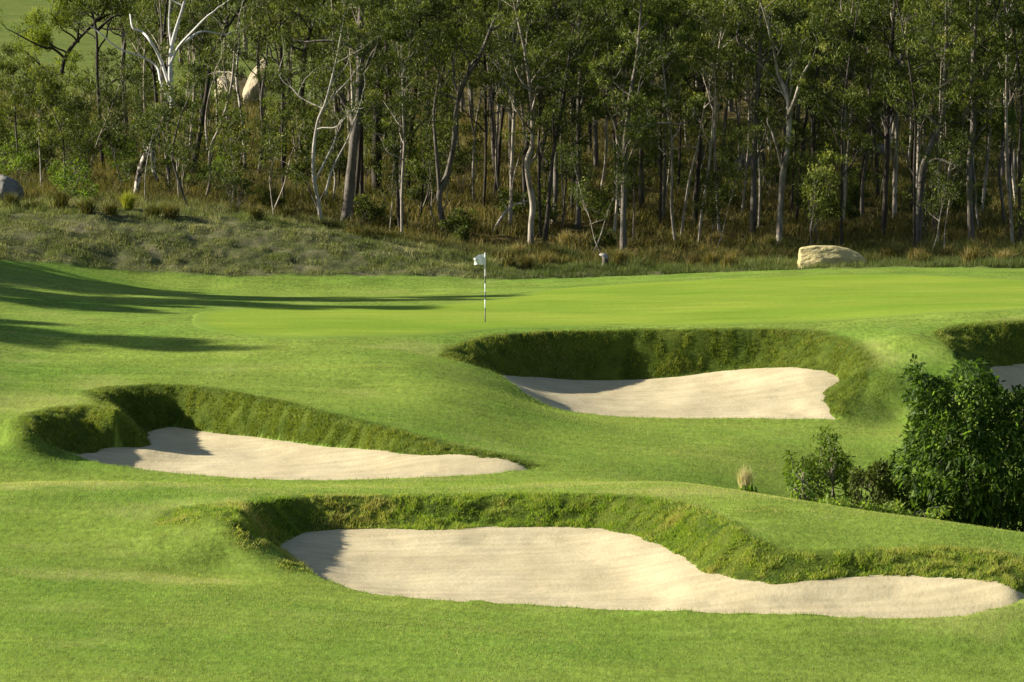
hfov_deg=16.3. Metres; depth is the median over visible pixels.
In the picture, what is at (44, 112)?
sapling
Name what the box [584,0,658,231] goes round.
gum tree
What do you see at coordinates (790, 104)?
gum tree
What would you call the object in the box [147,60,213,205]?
sapling
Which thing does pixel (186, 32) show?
gum tree
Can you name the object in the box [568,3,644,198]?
gum tree
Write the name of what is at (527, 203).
shrub
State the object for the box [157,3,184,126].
gum tree
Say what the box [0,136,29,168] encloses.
shrub
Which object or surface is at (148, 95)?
sapling
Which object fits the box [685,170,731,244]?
sapling
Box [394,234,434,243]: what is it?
grass tussock
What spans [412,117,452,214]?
sapling
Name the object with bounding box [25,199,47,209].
grass tussock
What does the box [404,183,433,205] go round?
shrub
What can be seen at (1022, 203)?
sapling
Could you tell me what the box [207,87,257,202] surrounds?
sapling
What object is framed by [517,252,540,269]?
grass tussock
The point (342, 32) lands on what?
gum tree
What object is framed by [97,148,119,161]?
shrub
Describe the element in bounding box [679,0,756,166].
gum tree
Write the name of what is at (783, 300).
putting green
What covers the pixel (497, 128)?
gum tree
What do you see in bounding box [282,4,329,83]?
gum tree
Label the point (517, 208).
shrub
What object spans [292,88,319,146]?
sapling
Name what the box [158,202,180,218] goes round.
grass tussock
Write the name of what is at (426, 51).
gum tree
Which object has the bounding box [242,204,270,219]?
grass tussock
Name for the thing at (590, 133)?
gum tree
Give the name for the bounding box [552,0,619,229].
gum tree
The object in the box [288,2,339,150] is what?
gum tree
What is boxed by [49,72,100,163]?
sapling
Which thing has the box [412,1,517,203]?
gum tree
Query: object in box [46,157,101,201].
shrub
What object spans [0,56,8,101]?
sapling
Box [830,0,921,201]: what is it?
gum tree
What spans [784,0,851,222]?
gum tree
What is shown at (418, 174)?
sapling
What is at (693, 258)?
grass tussock
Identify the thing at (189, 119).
sapling
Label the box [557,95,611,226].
sapling
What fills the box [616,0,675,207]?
gum tree
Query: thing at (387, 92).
gum tree
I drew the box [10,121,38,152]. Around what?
shrub
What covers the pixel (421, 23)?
gum tree
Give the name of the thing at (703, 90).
gum tree
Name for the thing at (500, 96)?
gum tree
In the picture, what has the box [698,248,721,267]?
grass tussock
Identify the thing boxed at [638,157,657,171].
shrub
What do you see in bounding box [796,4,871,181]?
gum tree
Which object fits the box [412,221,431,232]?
grass tussock
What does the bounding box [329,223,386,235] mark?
grass tussock
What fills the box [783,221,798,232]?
grass tussock
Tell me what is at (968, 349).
rough grass
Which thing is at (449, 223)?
shrub
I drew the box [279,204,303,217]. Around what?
grass tussock
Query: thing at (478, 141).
sapling
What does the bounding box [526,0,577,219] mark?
gum tree
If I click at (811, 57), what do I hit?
gum tree
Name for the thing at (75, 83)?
sapling
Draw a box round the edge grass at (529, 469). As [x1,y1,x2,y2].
[58,363,1022,618]
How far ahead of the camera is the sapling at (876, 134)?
193.47 m
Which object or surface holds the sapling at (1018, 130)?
on the ground at (48, 308)
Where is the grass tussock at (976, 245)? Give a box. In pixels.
[965,242,986,250]
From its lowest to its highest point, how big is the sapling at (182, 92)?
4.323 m
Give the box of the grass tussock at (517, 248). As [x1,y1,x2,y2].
[502,242,528,253]
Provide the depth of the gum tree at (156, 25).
172.35 m
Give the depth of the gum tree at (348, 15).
158.54 m
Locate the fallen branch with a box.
[493,200,528,233]
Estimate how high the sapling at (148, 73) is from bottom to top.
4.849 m
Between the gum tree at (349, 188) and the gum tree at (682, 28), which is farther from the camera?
the gum tree at (682, 28)
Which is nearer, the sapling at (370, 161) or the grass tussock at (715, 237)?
the grass tussock at (715, 237)
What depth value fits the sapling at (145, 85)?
174.99 m
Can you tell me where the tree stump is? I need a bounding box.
[599,253,608,265]
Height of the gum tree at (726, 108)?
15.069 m
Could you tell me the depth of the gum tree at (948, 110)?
185.43 m
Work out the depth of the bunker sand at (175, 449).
89.84 m
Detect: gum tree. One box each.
[0,0,154,155]
[52,2,146,132]
[54,0,140,167]
[64,0,254,193]
[108,0,168,129]
[112,0,182,154]
[131,0,181,174]
[133,0,226,182]
[142,0,192,182]
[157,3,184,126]
[162,0,226,172]
[170,0,246,173]
[178,0,207,145]
[179,0,220,119]
[180,0,276,196]
[183,0,241,139]
[196,0,267,168]
[208,0,227,119]
[229,0,281,96]
[229,0,286,121]
[233,0,326,173]
[243,0,320,172]
[252,0,331,204]
[260,0,325,171]
[261,0,392,218]
[263,3,304,108]
[267,0,410,221]
[281,0,368,189]
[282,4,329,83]
[284,0,327,158]
[284,1,303,99]
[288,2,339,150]
[296,2,412,198]
[300,3,338,123]
[310,0,346,162]
[310,3,334,139]
[313,0,349,137]
[314,0,400,163]
[314,0,400,217]
[319,0,329,125]
[321,2,373,204]
[324,0,390,171]
[326,1,408,197]
[341,40,413,152]
[345,0,456,231]
[347,2,422,115]
[356,0,432,235]
[357,0,419,216]
[370,0,453,189]
[375,0,449,194]
[386,0,462,162]
[386,1,445,132]
[397,0,437,141]
[400,31,502,218]
[405,0,525,232]
[412,0,454,149]
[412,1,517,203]
[416,0,471,157]
[420,0,472,156]
[422,0,531,210]
[435,3,459,110]
[439,0,515,186]
[443,0,509,165]
[457,0,546,189]
[457,1,524,144]
[460,32,468,111]
[462,0,553,230]
[463,0,521,200]
[463,8,473,120]
[481,4,557,167]
[484,67,489,156]
[487,0,577,244]
[493,0,551,197]
[499,0,607,242]
[507,0,584,209]
[509,0,603,236]
[516,4,584,188]
[519,20,537,145]
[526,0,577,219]
[532,0,607,171]
[533,0,605,182]
[543,0,614,227]
[544,0,625,210]
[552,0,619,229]
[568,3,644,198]
[570,8,619,188]
[573,13,624,152]
[582,0,645,217]
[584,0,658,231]
[587,0,706,249]
[587,11,629,188]
[604,2,661,107]
[607,0,696,228]
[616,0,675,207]
[621,7,711,191]
[622,0,704,219]
[624,0,702,243]
[629,1,695,176]
[638,0,746,217]
[643,0,748,235]
[649,0,720,224]
[651,17,688,194]
[662,0,704,211]
[662,0,752,234]
[671,0,747,241]
[671,9,701,142]
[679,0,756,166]
[698,3,733,136]
[705,0,753,145]
[708,0,754,176]
[717,0,781,212]
[718,0,795,185]
[718,2,770,135]
[721,0,781,236]
[733,34,803,226]
[735,1,788,151]
[736,0,839,248]
[736,6,762,156]
[750,0,844,234]
[752,0,804,159]
[755,0,852,213]
[756,0,841,206]
[762,0,805,141]
[765,0,810,149]
[772,0,849,169]
[779,0,880,246]
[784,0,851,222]
[795,0,859,205]
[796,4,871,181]
[815,0,931,236]
[818,0,882,219]
[828,0,910,212]
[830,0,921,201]
[838,1,907,186]
[839,0,912,217]
[849,1,903,167]
[859,0,951,219]
[871,0,911,189]
[872,0,993,243]
[873,0,935,212]
[873,0,981,248]
[875,0,955,195]
[878,0,951,219]
[888,0,969,215]
[890,0,954,160]
[891,19,895,139]
[896,0,930,161]
[901,0,1022,216]
[909,28,957,182]
[920,0,970,236]
[921,0,1023,243]
[922,6,965,192]
[926,36,1023,155]
[931,0,967,207]
[936,0,985,186]
[940,1,1004,232]
[949,0,1023,123]
[951,0,1020,215]
[953,27,1023,225]
[966,0,1023,203]
[976,0,1023,243]
[978,3,1022,181]
[979,2,1015,175]
[984,0,1023,243]
[985,0,1023,208]
[990,1,1023,183]
[998,11,1019,170]
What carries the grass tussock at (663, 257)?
on the ground at (48, 308)
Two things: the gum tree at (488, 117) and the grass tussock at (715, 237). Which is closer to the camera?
the grass tussock at (715, 237)
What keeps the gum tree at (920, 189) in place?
on the ground at (48, 308)
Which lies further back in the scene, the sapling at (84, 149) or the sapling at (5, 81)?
the sapling at (5, 81)
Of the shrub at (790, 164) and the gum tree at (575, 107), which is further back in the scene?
the shrub at (790, 164)
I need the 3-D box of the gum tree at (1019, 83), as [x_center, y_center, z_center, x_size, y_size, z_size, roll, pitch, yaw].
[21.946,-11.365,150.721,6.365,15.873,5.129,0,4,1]
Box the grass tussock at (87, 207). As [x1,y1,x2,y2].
[71,195,100,213]
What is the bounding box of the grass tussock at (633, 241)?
[627,239,640,249]
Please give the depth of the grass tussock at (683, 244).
152.78 m
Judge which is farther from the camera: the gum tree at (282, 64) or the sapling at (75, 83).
the gum tree at (282, 64)
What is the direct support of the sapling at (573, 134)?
on the ground at (48, 308)
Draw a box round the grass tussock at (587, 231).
[574,224,596,240]
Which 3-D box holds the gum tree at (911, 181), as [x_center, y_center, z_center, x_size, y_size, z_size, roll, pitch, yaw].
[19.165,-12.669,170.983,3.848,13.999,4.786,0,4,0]
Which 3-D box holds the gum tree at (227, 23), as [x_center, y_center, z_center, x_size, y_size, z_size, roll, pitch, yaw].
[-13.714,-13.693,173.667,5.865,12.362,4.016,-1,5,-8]
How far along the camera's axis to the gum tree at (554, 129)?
153.14 m
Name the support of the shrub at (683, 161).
on the ground at (48, 308)
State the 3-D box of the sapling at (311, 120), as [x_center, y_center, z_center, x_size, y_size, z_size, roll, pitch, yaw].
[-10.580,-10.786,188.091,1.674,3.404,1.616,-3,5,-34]
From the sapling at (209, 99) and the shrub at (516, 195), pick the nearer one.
the shrub at (516, 195)
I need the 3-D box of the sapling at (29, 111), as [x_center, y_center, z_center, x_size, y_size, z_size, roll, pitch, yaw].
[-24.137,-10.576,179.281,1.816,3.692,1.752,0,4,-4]
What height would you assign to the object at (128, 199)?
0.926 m
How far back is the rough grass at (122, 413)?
92.02 m
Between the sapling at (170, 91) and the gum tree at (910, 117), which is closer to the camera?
the sapling at (170, 91)
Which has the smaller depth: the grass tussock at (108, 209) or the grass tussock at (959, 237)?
the grass tussock at (108, 209)
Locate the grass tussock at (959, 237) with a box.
[945,229,967,245]
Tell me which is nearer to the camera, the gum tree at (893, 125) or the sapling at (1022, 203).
the sapling at (1022, 203)
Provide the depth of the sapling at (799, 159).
152.91 m
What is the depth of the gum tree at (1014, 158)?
194.55 m
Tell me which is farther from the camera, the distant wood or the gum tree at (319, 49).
the distant wood
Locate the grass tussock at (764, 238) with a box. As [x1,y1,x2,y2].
[755,233,772,242]
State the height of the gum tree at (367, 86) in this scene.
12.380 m
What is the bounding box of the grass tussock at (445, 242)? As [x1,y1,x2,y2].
[427,237,462,246]
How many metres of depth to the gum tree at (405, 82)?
162.10 m
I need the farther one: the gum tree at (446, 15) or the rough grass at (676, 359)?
the gum tree at (446, 15)
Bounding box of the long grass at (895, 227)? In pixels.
[0,86,1023,265]
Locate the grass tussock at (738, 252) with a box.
[726,248,745,257]
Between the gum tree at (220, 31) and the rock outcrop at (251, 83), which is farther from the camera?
the rock outcrop at (251, 83)
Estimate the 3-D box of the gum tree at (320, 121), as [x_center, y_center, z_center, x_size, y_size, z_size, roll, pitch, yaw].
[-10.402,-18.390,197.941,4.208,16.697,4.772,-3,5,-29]
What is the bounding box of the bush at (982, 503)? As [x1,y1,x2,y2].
[884,353,1023,531]
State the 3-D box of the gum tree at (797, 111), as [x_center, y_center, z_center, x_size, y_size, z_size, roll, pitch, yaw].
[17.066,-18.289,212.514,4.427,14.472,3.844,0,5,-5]
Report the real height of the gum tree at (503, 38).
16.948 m
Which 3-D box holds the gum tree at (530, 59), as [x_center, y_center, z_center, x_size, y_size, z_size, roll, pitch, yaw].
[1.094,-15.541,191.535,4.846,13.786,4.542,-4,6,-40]
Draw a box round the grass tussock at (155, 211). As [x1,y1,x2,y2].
[143,204,166,217]
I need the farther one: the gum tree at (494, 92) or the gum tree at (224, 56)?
the gum tree at (224, 56)
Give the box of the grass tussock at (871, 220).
[863,216,879,226]
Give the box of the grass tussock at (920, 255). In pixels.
[908,252,936,262]
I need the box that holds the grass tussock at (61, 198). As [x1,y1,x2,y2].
[48,188,76,208]
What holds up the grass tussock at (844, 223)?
on the ground at (48, 308)
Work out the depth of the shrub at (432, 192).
168.38 m
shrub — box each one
[0,128,20,165]
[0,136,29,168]
[0,136,40,178]
[1,125,51,170]
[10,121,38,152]
[11,147,51,177]
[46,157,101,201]
[47,156,93,186]
[73,139,105,166]
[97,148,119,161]
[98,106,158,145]
[98,116,152,165]
[101,135,165,169]
[103,123,149,160]
[114,158,138,177]
[144,143,209,196]
[177,115,253,162]
[195,151,243,183]
[196,161,263,211]
[254,188,287,208]
[255,124,298,147]
[287,163,315,186]
[340,155,366,177]
[352,193,388,226]
[369,119,420,163]
[381,126,424,163]
[398,143,423,162]
[404,159,454,203]
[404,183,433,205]
[413,110,468,161]
[438,207,479,235]
[441,223,474,243]
[442,146,492,190]
[494,188,537,219]
[500,187,522,201]
[501,133,571,191]
[523,192,552,209]
[526,168,591,213]
[526,199,562,225]
[534,156,565,179]
[583,190,627,223]
[588,227,619,249]
[612,143,657,172]
[628,173,654,194]
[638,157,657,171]
[662,148,690,169]
[673,172,694,188]
[674,159,733,196]
[703,138,744,174]
[713,183,750,208]
[733,151,796,202]
[766,155,797,181]
[773,127,824,165]
[781,424,862,502]
[785,464,817,502]
[817,123,858,174]
[819,196,861,221]
[826,181,869,210]
[829,160,892,208]
[846,457,916,513]
[847,162,871,183]
[895,180,956,233]
[944,187,987,214]
[955,181,992,208]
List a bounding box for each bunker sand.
[68,427,527,479]
[281,526,1023,618]
[502,367,838,418]
[963,362,1023,392]
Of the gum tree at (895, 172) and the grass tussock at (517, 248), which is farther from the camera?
the gum tree at (895, 172)
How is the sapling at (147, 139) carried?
on the ground at (48, 308)
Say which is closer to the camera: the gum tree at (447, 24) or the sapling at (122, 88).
the gum tree at (447, 24)
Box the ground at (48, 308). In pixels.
[0,0,1023,681]
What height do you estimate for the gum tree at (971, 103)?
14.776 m
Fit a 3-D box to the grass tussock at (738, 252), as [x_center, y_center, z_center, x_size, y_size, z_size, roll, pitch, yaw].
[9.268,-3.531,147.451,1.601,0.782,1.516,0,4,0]
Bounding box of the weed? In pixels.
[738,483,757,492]
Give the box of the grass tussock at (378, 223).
[366,219,389,227]
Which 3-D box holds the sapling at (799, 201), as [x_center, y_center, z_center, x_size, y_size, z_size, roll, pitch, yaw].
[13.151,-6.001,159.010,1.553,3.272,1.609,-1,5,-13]
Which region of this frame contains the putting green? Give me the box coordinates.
[192,275,1023,337]
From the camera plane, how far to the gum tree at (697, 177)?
164.73 m
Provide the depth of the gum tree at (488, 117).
198.70 m
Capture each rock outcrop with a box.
[214,73,247,98]
[242,59,268,104]
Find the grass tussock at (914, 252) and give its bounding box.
[903,247,927,261]
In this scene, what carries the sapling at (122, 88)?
on the ground at (48, 308)
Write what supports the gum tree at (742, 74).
on the ground at (48, 308)
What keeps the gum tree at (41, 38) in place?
on the ground at (48, 308)
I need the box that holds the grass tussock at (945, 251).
[935,244,961,256]
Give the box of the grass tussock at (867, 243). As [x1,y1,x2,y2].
[858,238,880,248]
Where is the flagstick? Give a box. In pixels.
[473,253,485,321]
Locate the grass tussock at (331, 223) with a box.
[296,217,359,228]
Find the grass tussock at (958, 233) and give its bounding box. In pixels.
[941,229,965,242]
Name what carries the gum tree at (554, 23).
on the ground at (48, 308)
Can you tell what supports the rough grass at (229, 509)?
on the ground at (48, 308)
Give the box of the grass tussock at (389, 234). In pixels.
[371,227,405,239]
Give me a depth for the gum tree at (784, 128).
200.50 m
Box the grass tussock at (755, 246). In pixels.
[746,241,769,252]
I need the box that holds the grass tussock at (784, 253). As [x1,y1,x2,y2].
[771,248,797,258]
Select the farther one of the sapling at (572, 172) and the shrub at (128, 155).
the shrub at (128, 155)
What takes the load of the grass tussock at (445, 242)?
on the ground at (48, 308)
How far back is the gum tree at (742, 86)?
169.35 m
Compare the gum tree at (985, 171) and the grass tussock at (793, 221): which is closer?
the grass tussock at (793, 221)
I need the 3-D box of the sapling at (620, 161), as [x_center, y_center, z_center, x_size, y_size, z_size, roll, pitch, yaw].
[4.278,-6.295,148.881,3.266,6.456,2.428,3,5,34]
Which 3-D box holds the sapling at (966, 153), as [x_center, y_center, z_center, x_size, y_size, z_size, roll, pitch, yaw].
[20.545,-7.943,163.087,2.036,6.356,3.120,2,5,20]
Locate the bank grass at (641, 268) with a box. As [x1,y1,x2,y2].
[0,188,1023,279]
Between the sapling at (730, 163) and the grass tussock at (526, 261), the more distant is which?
the sapling at (730, 163)
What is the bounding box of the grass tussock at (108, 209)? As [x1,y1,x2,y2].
[99,199,122,214]
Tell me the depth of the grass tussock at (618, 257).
144.06 m
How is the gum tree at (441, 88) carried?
on the ground at (48, 308)
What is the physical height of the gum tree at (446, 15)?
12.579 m
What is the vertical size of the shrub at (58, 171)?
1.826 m
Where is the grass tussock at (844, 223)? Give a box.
[836,217,851,229]
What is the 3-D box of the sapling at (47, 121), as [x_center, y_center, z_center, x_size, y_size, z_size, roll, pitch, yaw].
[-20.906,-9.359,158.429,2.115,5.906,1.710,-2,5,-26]
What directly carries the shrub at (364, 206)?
on the ground at (48, 308)
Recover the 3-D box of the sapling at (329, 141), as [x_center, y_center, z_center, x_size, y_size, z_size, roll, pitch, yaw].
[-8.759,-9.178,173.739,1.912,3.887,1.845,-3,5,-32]
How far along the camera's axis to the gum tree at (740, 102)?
200.73 m
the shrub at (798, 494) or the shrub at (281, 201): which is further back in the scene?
the shrub at (281, 201)
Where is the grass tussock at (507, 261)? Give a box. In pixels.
[496,256,518,267]
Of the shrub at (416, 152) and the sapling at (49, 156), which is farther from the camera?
the shrub at (416, 152)
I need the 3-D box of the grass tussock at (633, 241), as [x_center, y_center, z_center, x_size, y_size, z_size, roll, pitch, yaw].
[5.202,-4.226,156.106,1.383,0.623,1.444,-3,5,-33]
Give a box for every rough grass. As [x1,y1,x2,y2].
[5,382,543,482]
[151,490,1023,608]
[437,327,896,417]
[891,319,1023,387]
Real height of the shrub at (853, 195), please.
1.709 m
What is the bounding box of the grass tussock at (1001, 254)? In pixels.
[992,249,1015,260]
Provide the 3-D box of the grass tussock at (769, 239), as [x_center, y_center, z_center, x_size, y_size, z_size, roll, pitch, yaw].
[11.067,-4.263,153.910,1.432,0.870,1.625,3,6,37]
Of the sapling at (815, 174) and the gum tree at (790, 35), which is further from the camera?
the gum tree at (790, 35)
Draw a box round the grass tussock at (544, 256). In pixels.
[533,251,556,263]
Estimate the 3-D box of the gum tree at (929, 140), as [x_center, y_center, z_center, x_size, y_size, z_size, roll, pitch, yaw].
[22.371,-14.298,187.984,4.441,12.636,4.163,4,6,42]
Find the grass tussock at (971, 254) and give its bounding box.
[957,245,987,264]
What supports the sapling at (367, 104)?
on the ground at (48, 308)
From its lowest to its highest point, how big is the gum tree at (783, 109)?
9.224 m
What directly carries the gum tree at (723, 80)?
on the ground at (48, 308)
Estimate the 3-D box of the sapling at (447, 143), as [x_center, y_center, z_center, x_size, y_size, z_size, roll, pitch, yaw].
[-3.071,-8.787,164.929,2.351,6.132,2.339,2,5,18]
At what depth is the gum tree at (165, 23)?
166.32 m
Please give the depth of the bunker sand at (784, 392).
103.54 m
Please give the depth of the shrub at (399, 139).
189.52 m
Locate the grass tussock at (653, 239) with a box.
[639,237,662,245]
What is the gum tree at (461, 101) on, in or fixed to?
on the ground at (48, 308)
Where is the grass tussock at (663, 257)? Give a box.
[657,253,678,263]
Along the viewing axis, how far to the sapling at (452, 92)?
194.70 m
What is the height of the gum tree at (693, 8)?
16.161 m
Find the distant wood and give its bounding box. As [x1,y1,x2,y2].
[155,0,986,116]
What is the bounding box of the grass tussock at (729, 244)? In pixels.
[720,238,735,248]
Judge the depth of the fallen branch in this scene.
158.74 m
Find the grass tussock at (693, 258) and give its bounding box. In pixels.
[684,251,703,265]
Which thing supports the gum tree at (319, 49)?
on the ground at (48, 308)
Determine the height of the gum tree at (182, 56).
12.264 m
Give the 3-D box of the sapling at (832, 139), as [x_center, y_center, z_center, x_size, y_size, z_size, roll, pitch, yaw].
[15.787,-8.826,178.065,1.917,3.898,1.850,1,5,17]
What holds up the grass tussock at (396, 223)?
on the ground at (48, 308)
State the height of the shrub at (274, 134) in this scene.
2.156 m
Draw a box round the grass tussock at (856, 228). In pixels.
[846,223,865,238]
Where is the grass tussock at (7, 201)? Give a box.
[0,191,24,207]
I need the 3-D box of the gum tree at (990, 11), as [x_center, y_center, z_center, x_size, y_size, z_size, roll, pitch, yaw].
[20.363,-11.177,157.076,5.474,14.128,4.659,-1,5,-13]
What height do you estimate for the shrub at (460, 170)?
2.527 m
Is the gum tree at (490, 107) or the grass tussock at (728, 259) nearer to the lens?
the grass tussock at (728, 259)
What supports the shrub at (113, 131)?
on the ground at (48, 308)
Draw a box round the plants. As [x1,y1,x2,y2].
[816,493,955,521]
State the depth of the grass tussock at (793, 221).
162.74 m
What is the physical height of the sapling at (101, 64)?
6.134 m
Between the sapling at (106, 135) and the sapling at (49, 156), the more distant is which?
the sapling at (106, 135)
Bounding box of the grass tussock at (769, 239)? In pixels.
[754,233,780,247]
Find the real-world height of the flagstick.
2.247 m
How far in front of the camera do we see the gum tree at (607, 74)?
165.79 m
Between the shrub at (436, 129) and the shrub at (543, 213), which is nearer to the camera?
the shrub at (543, 213)
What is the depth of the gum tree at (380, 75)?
153.76 m
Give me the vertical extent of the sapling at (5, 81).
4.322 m
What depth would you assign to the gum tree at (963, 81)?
164.32 m
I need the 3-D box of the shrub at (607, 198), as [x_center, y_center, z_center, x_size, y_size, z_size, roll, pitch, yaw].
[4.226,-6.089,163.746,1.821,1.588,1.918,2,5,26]
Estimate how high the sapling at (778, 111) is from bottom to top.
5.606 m
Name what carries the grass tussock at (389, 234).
on the ground at (48, 308)
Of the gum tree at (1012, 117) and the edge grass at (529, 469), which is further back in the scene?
the gum tree at (1012, 117)
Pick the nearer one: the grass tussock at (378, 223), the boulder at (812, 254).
the boulder at (812, 254)
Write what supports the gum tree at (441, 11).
on the ground at (48, 308)
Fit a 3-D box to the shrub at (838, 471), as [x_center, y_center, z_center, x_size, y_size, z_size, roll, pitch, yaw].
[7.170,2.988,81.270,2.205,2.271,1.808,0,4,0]
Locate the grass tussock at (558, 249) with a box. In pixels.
[543,243,567,257]
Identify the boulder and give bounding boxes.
[0,175,23,199]
[797,245,867,268]
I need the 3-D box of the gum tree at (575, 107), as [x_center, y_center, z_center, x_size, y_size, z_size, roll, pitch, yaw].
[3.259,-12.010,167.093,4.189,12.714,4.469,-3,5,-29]
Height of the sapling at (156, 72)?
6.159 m
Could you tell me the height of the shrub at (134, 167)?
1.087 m
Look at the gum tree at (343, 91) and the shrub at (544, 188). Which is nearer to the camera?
the shrub at (544, 188)
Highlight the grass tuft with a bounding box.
[733,463,756,490]
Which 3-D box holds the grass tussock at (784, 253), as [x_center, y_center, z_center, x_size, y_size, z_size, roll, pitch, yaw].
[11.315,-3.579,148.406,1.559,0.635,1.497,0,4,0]
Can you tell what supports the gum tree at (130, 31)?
on the ground at (48, 308)
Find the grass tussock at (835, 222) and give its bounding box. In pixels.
[824,217,846,231]
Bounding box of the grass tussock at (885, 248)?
[879,240,901,259]
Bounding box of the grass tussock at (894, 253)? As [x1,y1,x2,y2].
[883,245,905,259]
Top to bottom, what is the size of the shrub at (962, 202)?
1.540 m
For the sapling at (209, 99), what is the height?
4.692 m
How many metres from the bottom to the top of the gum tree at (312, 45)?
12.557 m
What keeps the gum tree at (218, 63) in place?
on the ground at (48, 308)
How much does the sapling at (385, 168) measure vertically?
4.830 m
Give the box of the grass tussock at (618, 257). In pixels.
[608,246,633,265]
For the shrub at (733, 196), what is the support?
on the ground at (48, 308)
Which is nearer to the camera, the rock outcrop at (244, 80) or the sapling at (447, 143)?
the sapling at (447, 143)
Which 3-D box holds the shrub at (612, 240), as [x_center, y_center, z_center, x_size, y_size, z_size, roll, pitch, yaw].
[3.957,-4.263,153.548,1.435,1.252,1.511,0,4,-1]
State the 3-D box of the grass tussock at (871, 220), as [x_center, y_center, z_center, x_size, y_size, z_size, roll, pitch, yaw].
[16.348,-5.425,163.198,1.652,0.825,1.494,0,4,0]
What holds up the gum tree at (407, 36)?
on the ground at (48, 308)
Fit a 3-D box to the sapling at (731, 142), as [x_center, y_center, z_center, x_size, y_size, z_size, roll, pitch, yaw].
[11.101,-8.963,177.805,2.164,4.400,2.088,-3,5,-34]
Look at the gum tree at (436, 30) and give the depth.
172.61 m
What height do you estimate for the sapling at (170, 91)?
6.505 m
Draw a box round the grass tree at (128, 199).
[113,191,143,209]
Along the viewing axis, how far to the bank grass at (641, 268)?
141.43 m
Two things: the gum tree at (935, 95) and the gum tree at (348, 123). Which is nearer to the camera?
the gum tree at (935, 95)
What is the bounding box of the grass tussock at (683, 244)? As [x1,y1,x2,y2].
[671,240,691,252]
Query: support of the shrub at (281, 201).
on the ground at (48, 308)
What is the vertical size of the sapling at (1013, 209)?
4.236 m
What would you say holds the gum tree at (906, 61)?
on the ground at (48, 308)
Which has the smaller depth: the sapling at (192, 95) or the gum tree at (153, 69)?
the gum tree at (153, 69)
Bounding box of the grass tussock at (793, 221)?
[783,216,805,227]
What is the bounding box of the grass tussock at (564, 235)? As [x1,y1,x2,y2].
[555,227,574,244]
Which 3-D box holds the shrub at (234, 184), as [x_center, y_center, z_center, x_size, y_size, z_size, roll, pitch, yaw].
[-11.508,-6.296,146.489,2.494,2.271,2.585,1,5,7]
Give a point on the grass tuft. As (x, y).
(745, 478)
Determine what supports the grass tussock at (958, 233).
on the ground at (48, 308)
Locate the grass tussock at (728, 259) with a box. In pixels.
[713,251,741,267]
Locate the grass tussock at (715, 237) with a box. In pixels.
[703,231,727,244]
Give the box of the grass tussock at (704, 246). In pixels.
[692,240,714,252]
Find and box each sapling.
[0,41,42,175]
[0,54,33,162]
[0,55,16,121]
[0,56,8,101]
[0,95,14,141]
[0,102,7,157]
[0,103,28,173]
[13,95,42,136]
[15,66,61,185]
[24,64,86,185]
[26,63,57,114]
[27,125,58,176]
[39,66,86,166]
[43,74,97,184]
[48,73,80,169]
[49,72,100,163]
[54,46,119,163]
[54,121,90,180]
[57,127,94,185]
[64,51,144,179]
[69,97,99,170]
[82,109,97,143]
[88,88,134,185]
[92,57,118,114]
[114,60,145,125]
[114,102,169,199]
[123,69,157,134]
[124,67,158,128]
[126,39,160,105]
[127,85,155,146]
[130,93,155,149]
[134,33,160,99]
[145,19,185,102]
[145,56,206,195]
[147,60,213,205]
[160,102,202,187]
[169,84,204,138]
[176,67,203,118]
[186,42,236,154]
[197,76,219,128]
[202,106,254,200]
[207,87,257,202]
[219,54,248,140]
[246,94,294,213]
[249,74,281,162]
[254,55,340,209]
[259,87,303,187]
[262,65,281,130]
[288,124,333,212]
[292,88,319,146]
[296,107,320,161]
[310,49,350,117]
[310,118,347,201]
[315,113,346,182]
[317,102,349,167]
[345,54,375,167]
[356,132,381,191]
[363,113,387,152]
[373,127,412,230]
[379,110,418,191]
[399,123,451,227]
[410,81,435,132]
[411,111,453,206]
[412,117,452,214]
[421,83,463,133]
[427,86,466,210]
[427,106,459,155]
[451,104,492,192]
[512,77,545,129]
[536,102,564,144]
[543,107,593,191]
[553,142,616,257]
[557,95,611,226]
[567,93,592,144]
[572,112,660,252]
[614,126,661,238]
[636,113,679,206]
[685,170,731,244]
[690,96,729,171]
[699,122,766,251]
[716,118,751,194]
[744,69,778,154]
[750,106,771,145]
[752,68,792,166]
[762,78,802,172]
[777,129,833,243]
[790,171,823,239]
[792,81,837,179]
[798,141,848,245]
[801,82,837,137]
[809,91,845,163]
[809,126,845,189]
[838,108,865,171]
[853,118,884,180]
[854,92,892,170]
[909,101,956,228]
[916,117,939,150]
[917,137,970,249]
[925,126,977,246]
[948,99,988,228]
[959,96,997,185]
[974,109,1005,191]
[996,89,1023,176]
[1010,147,1023,209]
[1011,175,1023,226]
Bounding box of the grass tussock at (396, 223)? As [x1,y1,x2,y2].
[388,213,409,230]
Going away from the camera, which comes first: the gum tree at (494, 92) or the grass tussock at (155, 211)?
the grass tussock at (155, 211)
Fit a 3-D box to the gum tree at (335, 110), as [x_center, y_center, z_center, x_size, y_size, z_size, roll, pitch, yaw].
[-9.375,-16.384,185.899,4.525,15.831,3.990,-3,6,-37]
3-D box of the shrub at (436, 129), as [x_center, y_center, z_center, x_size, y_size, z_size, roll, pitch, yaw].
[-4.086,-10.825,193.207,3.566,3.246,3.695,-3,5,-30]
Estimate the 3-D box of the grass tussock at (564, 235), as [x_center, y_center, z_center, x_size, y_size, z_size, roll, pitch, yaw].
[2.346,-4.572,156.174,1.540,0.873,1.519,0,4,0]
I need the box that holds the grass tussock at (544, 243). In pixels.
[532,238,553,250]

